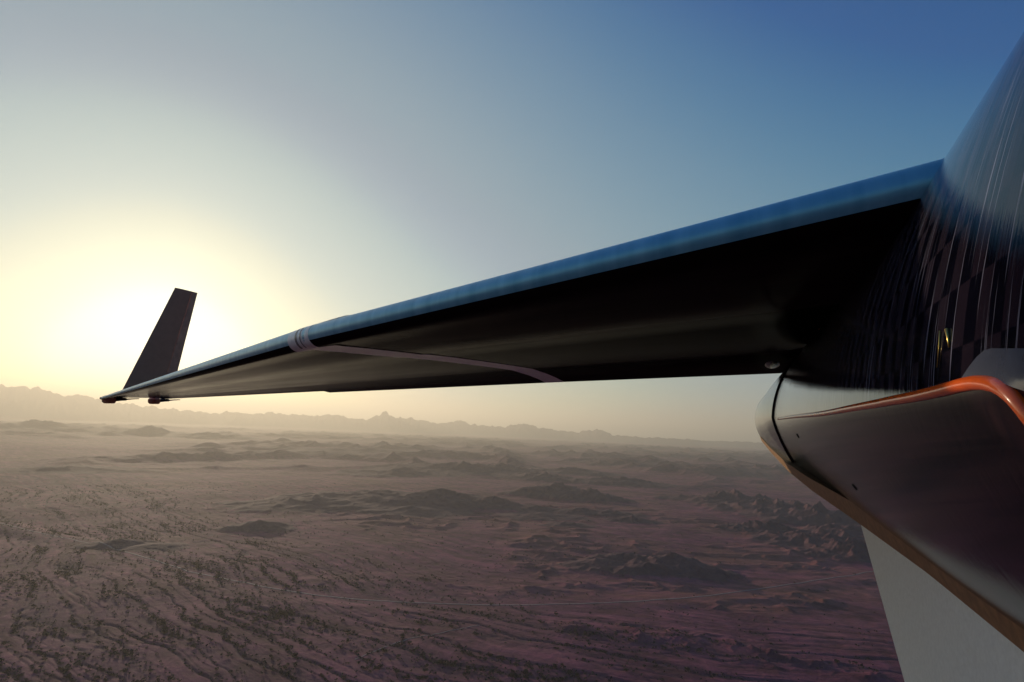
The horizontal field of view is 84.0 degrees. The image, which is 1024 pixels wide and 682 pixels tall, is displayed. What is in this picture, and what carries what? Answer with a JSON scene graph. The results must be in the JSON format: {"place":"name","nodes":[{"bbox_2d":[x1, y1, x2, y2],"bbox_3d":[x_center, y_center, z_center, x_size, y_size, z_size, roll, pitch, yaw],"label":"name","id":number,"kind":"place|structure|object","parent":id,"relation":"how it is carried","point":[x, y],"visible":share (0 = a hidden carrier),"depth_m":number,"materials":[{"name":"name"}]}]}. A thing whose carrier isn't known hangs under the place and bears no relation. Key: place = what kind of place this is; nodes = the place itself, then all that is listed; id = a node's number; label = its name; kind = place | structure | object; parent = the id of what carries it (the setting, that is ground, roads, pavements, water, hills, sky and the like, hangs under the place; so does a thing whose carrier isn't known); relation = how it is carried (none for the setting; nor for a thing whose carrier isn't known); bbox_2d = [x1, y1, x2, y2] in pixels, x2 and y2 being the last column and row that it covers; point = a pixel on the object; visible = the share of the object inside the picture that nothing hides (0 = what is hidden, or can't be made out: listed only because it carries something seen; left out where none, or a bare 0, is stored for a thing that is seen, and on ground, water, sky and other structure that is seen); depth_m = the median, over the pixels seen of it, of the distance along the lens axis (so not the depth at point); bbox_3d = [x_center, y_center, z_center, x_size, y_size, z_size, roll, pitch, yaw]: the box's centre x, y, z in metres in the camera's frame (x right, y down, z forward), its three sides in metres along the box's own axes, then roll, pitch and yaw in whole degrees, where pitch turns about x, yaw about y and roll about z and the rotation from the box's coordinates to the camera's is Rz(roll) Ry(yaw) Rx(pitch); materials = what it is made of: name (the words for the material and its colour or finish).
{"place":"outdoors","nodes":[
{"label":"outdoors","id":0,"kind":"place"},
{"bbox_2d":[1,523,188,571],"bbox_3d":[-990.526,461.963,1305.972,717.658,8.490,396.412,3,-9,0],"label":"path","id":1,"kind":"structure","parent":0,"point":[102,543],"depth_m":1284.56,"materials":[{"name":"brown soil"}]},
{"bbox_2d":[0,384,767,448],"bbox_3d":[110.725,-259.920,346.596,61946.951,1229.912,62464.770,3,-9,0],"label":"mountains","id":2,"kind":"structure","parent":0,"point":[25,401],"depth_m":23385.08,"materials":[{"name":"brown stone"}]},
{"bbox_2d":[0,419,870,581],"bbox_3d":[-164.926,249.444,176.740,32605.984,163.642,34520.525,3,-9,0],"label":"hills","id":3,"kind":"structure","parent":0,"point":[827,533],"depth_m":2608.84,"materials":[{"name":"brown soil"}]},
{"bbox_2d":[0,415,903,681],"bbox_3d":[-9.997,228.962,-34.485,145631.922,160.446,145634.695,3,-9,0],"label":"ground","id":4,"kind":"structure","parent":0,"point":[803,619],"depth_m":1139.11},
{"bbox_2d":[0,482,878,681],"bbox_3d":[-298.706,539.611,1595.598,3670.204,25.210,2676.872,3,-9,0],"label":"desert scrub","id":5,"kind":"object","parent":4,"relation":"on","point":[445,663],"visible":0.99,"depth_m":891.24,"materials":[{"name":"green plant"}]},
{"bbox_2d":[0,0,1023,442],"label":"sky","id":6,"kind":"structure","parent":0,"point":[289,166],"materials":[{"name":"blue"}]},
{"bbox_2d":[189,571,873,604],"bbox_3d":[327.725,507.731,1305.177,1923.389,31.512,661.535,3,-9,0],"label":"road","id":7,"kind":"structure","parent":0,"point":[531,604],"depth_m":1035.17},
{"bbox_2d":[100,32,1023,681],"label":"solar aircraft","id":8,"kind":"object","parent":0,"point":[876,322],"visible":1,"depth_m":1.50,"materials":[{"name":"plastic"}]}
]}

